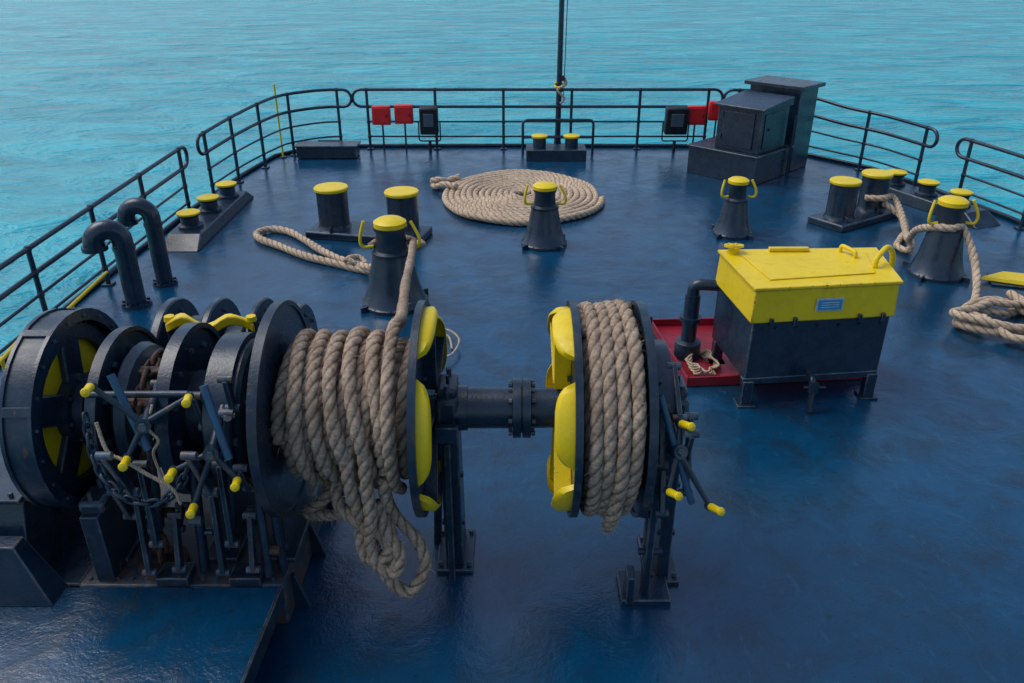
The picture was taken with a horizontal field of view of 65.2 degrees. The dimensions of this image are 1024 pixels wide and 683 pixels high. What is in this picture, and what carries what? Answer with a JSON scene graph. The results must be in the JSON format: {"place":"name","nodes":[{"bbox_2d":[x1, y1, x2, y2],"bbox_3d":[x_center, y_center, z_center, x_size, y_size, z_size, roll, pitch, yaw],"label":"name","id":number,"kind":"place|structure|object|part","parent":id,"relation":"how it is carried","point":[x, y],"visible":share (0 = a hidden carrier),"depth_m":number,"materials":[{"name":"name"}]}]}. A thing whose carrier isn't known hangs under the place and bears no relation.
{"place":"outdoors","nodes":[
{"label":"outdoors","id":0,"kind":"place"},
{"bbox_2d":[0,0,1023,354],"bbox_3d":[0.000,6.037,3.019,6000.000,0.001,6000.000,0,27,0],"label":"sea water","id":1,"kind":"structure","parent":0,"point":[98,98],"depth_m":44.39,"materials":[{"name":"teal liquid"}]},
{"bbox_2d":[0,143,1020,365],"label":"ship hull","id":2,"kind":"object","parent":1,"relation":"on","point":[144,245],"visible":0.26,"depth_m":14.19,"materials":[{"name":"metal"}]},
{"bbox_2d":[0,271,107,371],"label":"yellow guard rail","id":3,"kind":"object","parent":2,"relation":"on","point":[4,356],"visible":0.34,"depth_m":8.15,"materials":[{"name":"metal"}]},
{"bbox_2d":[0,145,190,353],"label":"ship railing","id":4,"kind":"object","parent":2,"relation":"on","point":[35,271],"visible":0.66,"depth_m":8.60,"materials":[{"name":"black metal"}]},
{"bbox_2d":[81,220,151,310],"bbox_3d":[-4.211,-0.820,8.483,0.553,0.980,0.312,-10,28,-20],"label":"gooseneck ventilator","id":5,"kind":"object","parent":2,"relation":"on","point":[98,234],"visible":1,"depth_m":8.38,"materials":[{"name":"blue paint"}]},
{"bbox_2d":[116,197,177,287],"bbox_3d":[-4.141,-1.130,9.050,0.519,1.027,0.277,0,27,0],"label":"gooseneck ventilator","id":6,"kind":"object","parent":2,"relation":"on","point":[129,209],"visible":0.98,"depth_m":8.93,"materials":[{"name":"blue paint"}]},
{"bbox_2d":[0,468,332,682],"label":"winch foundation","id":7,"kind":"object","parent":2,"relation":"on","point":[131,623],"visible":0.54,"depth_m":4.26,"materials":[{"name":"blue paint"}]},
{"bbox_2d":[165,180,253,251],"bbox_3d":[-4.250,-1.866,11.254,0.476,0.373,2.485,0,27,0],"label":"roller fairlead","id":8,"kind":"object","parent":2,"relation":"on","point":[203,224],"visible":0.99,"depth_m":10.87,"materials":[{"name":"blue paint"}]},
{"bbox_2d":[196,88,351,193],"bbox_3d":[-4.159,-3.456,13.586,0.856,1.131,3.962,11,29,22],"label":"ship railing","id":9,"kind":"object","parent":2,"relation":"on","point":[232,136],"visible":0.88,"depth_m":13.73,"materials":[{"name":"black metal"}]},
{"bbox_2d":[273,84,286,157],"bbox_3d":[-4.200,-3.958,14.400,0.120,1.300,0.120,0,27,0],"label":"yellow stanchion","id":10,"kind":"object","parent":2,"relation":"on","point":[282,156],"visible":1,"depth_m":14.41,"materials":[{"name":"paint"}]},
{"bbox_2d":[294,140,360,157],"bbox_3d":[-3.380,-3.540,14.721,1.140,0.245,0.460,0,27,0],"label":"deck locker","id":11,"kind":"object","parent":2,"relation":"on","point":[328,149],"visible":1,"depth_m":14.56,"materials":[{"name":"grey metal"}]},
{"bbox_2d":[253,225,425,273],"bbox_3d":[-2.242,-1.244,9.722,3.304,0.693,0.557,24,35,39],"label":"mooring rope eye","id":12,"kind":"object","parent":2,"relation":"on","point":[349,263],"visible":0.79,"depth_m":9.97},
{"bbox_2d":[0,297,724,605],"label":"mooring winch","id":13,"kind":"object","parent":2,"relation":"on","point":[209,397],"visible":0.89,"depth_m":4.34,"materials":[{"name":"blue paint"}]},
{"bbox_2d":[94,405,181,504],"bbox_3d":[-1.849,0.590,3.960,0.316,0.505,0.187,-10,28,-20],"label":"tied cord","id":14,"kind":"object","parent":13,"relation":"hanging from","point":[134,466],"visible":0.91,"depth_m":3.96,"materials":[{"name":"fabric"}]},
{"bbox_2d":[82,348,270,567],"bbox_3d":[-1.867,0.794,4.443,1.033,1.343,0.766,24,35,39],"label":"anchor chain","id":15,"kind":"object","parent":13,"relation":"attached to","point":[157,356],"visible":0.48,"depth_m":4.05,"materials":[{"name":"metal"}]},
{"bbox_2d":[270,323,409,490],"bbox_3d":[-0.882,0.379,4.551,0.782,0.982,0.988,0,27,0],"label":"drum rope","id":16,"kind":"object","parent":13,"relation":"attached to","point":[326,399],"visible":0.81,"depth_m":4.18,"materials":[{"name":"beige fabric"}]},
{"bbox_2d":[300,437,624,598],"bbox_3d":[-0.351,0.964,4.404,1.975,1.030,0.525,6,27,12],"label":"hanging rope","id":17,"kind":"object","parent":13,"relation":"hanging from","point":[370,518],"visible":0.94,"depth_m":4.39,"materials":[{"name":"beige fabric"}]},
{"bbox_2d":[578,298,648,519],"bbox_3d":[0.517,0.377,4.551,0.414,1.282,1.289,0,27,0],"label":"drum rope","id":18,"kind":"object","parent":13,"relation":"attached to","point":[615,416],"visible":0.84,"depth_m":4.02,"materials":[{"name":"beige fabric"}]},
{"bbox_2d":[305,182,431,244],"bbox_3d":[-1.920,-1.723,10.653,1.601,0.654,0.581,5,27,11],"label":"double bollard","id":19,"kind":"object","parent":2,"relation":"on","point":[335,222],"visible":0.8,"depth_m":10.55,"materials":[{"name":"grey metal"}]},
{"bbox_2d":[371,105,390,149],"bbox_3d":[-2.430,-3.988,14.986,0.340,0.830,0.181,0,27,0],"label":"red fire box","id":20,"kind":"object","parent":2,"relation":"on","point":[381,114],"visible":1,"depth_m":14.82,"materials":[{"name":"paint"}]},
{"bbox_2d":[373,108,388,123],"bbox_3d":[-2.430,-4.178,14.818,0.280,0.280,0.015,0,27,0],"label":"door","id":21,"kind":"structure","parent":20,"relation":"in","point":[379,114],"depth_m":14.82,"materials":[{"name":"red paint"}]},
{"bbox_2d":[358,215,427,316],"bbox_3d":[-1.280,-0.857,8.572,0.720,0.965,0.720,0,27,0],"label":"roller pedestal","id":22,"kind":"object","parent":2,"relation":"on","point":[389,252],"visible":0.91,"depth_m":8.41,"materials":[{"name":"blue paint"}]},
{"bbox_2d":[368,235,417,495],"bbox_3d":[-0.862,-0.487,6.321,0.559,1.133,5.002,-5,27,-9],"label":"lead rope","id":23,"kind":"object","parent":22,"relation":"on","point":[396,324],"visible":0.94,"depth_m":4.17,"materials":[{"name":"beige fabric"}]},
{"bbox_2d":[394,104,413,149],"bbox_3d":[-2.010,-3.997,14.982,0.340,0.850,0.181,0,27,0],"label":"red fire box","id":24,"kind":"object","parent":2,"relation":"on","point":[403,114],"visible":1,"depth_m":14.81,"materials":[{"name":"paint"}]},
{"bbox_2d":[395,107,410,122],"bbox_3d":[-2.010,-4.196,14.809,0.280,0.280,0.015,0,27,0],"label":"door","id":25,"kind":"structure","parent":24,"relation":"in","point":[402,113],"depth_m":14.80,"materials":[{"name":"red paint"}]},
{"bbox_2d":[418,106,440,151],"bbox_3d":[-1.540,-3.962,14.927,0.424,0.837,0.284,0,27,0],"label":"floodlight","id":26,"kind":"object","parent":2,"relation":"on","point":[430,123],"visible":1,"depth_m":14.78,"materials":[{"name":"black metal"}]},
{"bbox_2d":[445,328,459,357],"bbox_3d":[-0.693,0.035,7.733,0.378,0.100,0.612,0,27,0],"label":"thin line","id":27,"kind":"object","parent":2,"relation":"on","point":[451,345],"visible":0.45,"depth_m":7.81,"materials":[{"name":"fabric"}]},
{"bbox_2d":[0,147,1023,682],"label":"ship deck","id":28,"kind":"structure","parent":2,"relation":"attached to","point":[848,537],"depth_m":5.91,"materials":[{"name":"blue metal"}]},
{"bbox_2d":[430,169,604,225],"bbox_3d":[0.145,-2.293,12.302,2.461,0.223,2.750,-8,28,-16],"label":"flat rope coil","id":29,"kind":"object","parent":2,"relation":"on","point":[495,197],"visible":0.88,"depth_m":12.18,"materials":[{"name":"beige fabric"}]},
{"bbox_2d":[352,88,723,149],"bbox_3d":[0.475,-4.181,15.038,6.932,1.130,0.120,0,27,0],"label":"ship railing","id":30,"kind":"object","parent":2,"relation":"on","point":[503,106],"visible":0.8,"depth_m":14.92,"materials":[{"name":"black metal"}]},
{"bbox_2d":[521,181,566,251],"bbox_3d":[0.420,-1.639,10.305,0.600,0.816,0.603,0,27,0],"label":"roller pedestal","id":31,"kind":"object","parent":2,"relation":"on","point":[544,232],"visible":1,"depth_m":10.19,"materials":[{"name":"blue paint"}]},
{"bbox_2d":[526,133,586,160],"bbox_3d":[0.800,-3.551,14.570,1.080,0.420,0.500,0,27,0],"label":"bollard","id":32,"kind":"object","parent":2,"relation":"on","point":[540,149],"visible":1,"depth_m":14.42,"materials":[{"name":"grey metal"}]},
{"bbox_2d":[521,119,594,153],"bbox_3d":[0.850,-3.799,14.815,1.350,0.645,0.050,0,27,0],"label":"tube frame","id":33,"kind":"object","parent":2,"relation":"on","point":[523,137],"visible":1,"depth_m":14.77,"materials":[{"name":"blue paint"}]},
{"bbox_2d":[554,0,567,143],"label":"bow mast","id":34,"kind":"object","parent":2,"relation":"on","point":[559,84],"visible":0.97,"depth_m":14.69,"materials":[{"name":"black metal"}]},
{"bbox_2d":[661,106,689,151],"bbox_3d":[3.050,-3.962,14.927,0.504,0.837,0.284,0,27,0],"label":"floodlight","id":35,"kind":"object","parent":2,"relation":"on","point":[676,119],"visible":1,"depth_m":14.78,"materials":[{"name":"black metal"}]},
{"bbox_2d":[688,105,706,142],"bbox_3d":[3.430,-3.988,14.986,0.340,0.830,0.181,0,27,0],"label":"red fire box","id":36,"kind":"object","parent":2,"relation":"on","point":[697,114],"visible":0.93,"depth_m":14.81,"materials":[{"name":"paint"}]},
{"bbox_2d":[689,108,705,123],"bbox_3d":[3.430,-4.178,14.818,0.280,0.280,0.015,0,27,0],"label":"door","id":37,"kind":"structure","parent":36,"relation":"in","point":[696,114],"depth_m":14.81,"materials":[{"name":"red paint"}]},
{"bbox_2d":[707,101,718,136],"bbox_3d":[3.820,-4.024,14.968,0.340,0.910,0.181,0,27,0],"label":"red fire box","id":38,"kind":"object","parent":2,"relation":"on","point":[713,112],"visible":0.35,"depth_m":14.80,"materials":[{"name":"paint"}]},
{"bbox_2d":[710,104,718,118],"bbox_3d":[3.820,-4.249,14.782,0.280,0.280,0.015,0,27,0],"label":"door","id":39,"kind":"structure","parent":38,"relation":"in","point":[715,108],"depth_m":14.77,"materials":[{"name":"red paint"}]},
{"bbox_2d":[711,176,757,240],"bbox_3d":[2.980,-1.800,10.671,0.523,0.776,0.526,0,27,0],"label":"roller pedestal","id":40,"kind":"object","parent":2,"relation":"on","point":[732,223],"visible":1,"depth_m":10.57,"materials":[{"name":"blue paint"}]},
{"bbox_2d":[687,75,825,185],"bbox_3d":[4.136,-3.642,13.623,1.950,1.430,1.380,-24,35,-39],"label":"control cabinet","id":41,"kind":"object","parent":2,"relation":"on","point":[764,128],"visible":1,"depth_m":13.18,"materials":[{"name":"grey metal"}]},
{"bbox_3d":[3.655,-3.424,12.942,0.022,0.550,0.550,-24,35,-39],"label":"door panel","id":42,"kind":"part","parent":41,"relation":"part of","materials":[{"name":"blue paint"}]},
{"bbox_3d":[4.254,-3.435,12.964,0.660,0.550,0.013,-24,35,-39],"label":"side door","id":43,"kind":"part","parent":41,"relation":"part of","materials":[{"name":"blue paint"}]},
{"bbox_2d":[652,318,861,386],"bbox_3d":[2.330,0.068,7.692,1.841,0.091,1.321,0,27,0],"label":"red drip tray","id":44,"kind":"object","parent":2,"relation":"on","point":[668,331],"visible":0.23,"depth_m":7.52,"materials":[{"name":"red paint"}]},
{"bbox_2d":[685,349,719,375],"bbox_3d":[1.760,0.187,7.415,0.310,0.098,0.512,0,27,0],"label":"thin line coil","id":45,"kind":"object","parent":44,"relation":"on","point":[710,371],"visible":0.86,"depth_m":7.33,"materials":[{"name":"fabric"}]},
{"bbox_2d":[674,243,903,411],"bbox_3d":[2.426,-0.200,6.941,1.773,1.250,1.145,0,27,0],"label":"hydraulic power unit","id":46,"kind":"object","parent":2,"relation":"on","point":[793,314],"visible":0.99,"depth_m":6.69,"materials":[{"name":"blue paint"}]},
{"bbox_2d":[723,88,938,187],"bbox_3d":[5.468,-3.620,13.909,0.662,1.134,3.952,-22,34,-37],"label":"ship railing","id":47,"kind":"object","parent":2,"relation":"on","point":[923,144],"visible":0.56,"depth_m":13.47,"materials":[{"name":"black metal"}]},
{"bbox_2d":[807,169,895,232],"bbox_3d":[4.880,-2.028,11.284,1.341,0.634,0.580,-17,31,-30],"label":"double bollard","id":48,"kind":"object","parent":2,"relation":"on","point":[846,210],"visible":0.97,"depth_m":11.11,"materials":[{"name":"grey metal"}]},
{"bbox_2d":[903,195,979,283],"bbox_3d":[5.050,-1.223,9.339,0.640,0.935,0.642,0,27,0],"label":"roller pedestal","id":49,"kind":"object","parent":2,"relation":"on","point":[938,258],"visible":0.98,"depth_m":9.23,"materials":[{"name":"blue paint"}]},
{"bbox_2d":[887,169,999,228],"bbox_3d":[6.200,-2.224,11.969,0.476,0.373,2.272,-10,28,-19],"label":"roller fairlead","id":50,"kind":"object","parent":2,"relation":"on","point":[924,196],"visible":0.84,"depth_m":11.83,"materials":[{"name":"blue paint"}]},
{"bbox_2d":[864,193,1023,343],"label":"shore rope","id":51,"kind":"object","parent":2,"relation":"on","point":[975,309],"visible":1,"depth_m":8.38,"materials":[{"name":"beige fabric"}]},
{"bbox_2d":[955,137,1023,229],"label":"ship railing","id":52,"kind":"object","parent":2,"relation":"on","point":[967,158],"visible":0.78,"depth_m":11.46,"materials":[{"name":"black metal"}]},
{"bbox_2d":[981,271,1023,288],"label":"yellow deck hatch","id":53,"kind":"object","parent":2,"relation":"on","point":[1009,279],"visible":0.97,"depth_m":9.25,"materials":[{"name":"paint"}]}
]}

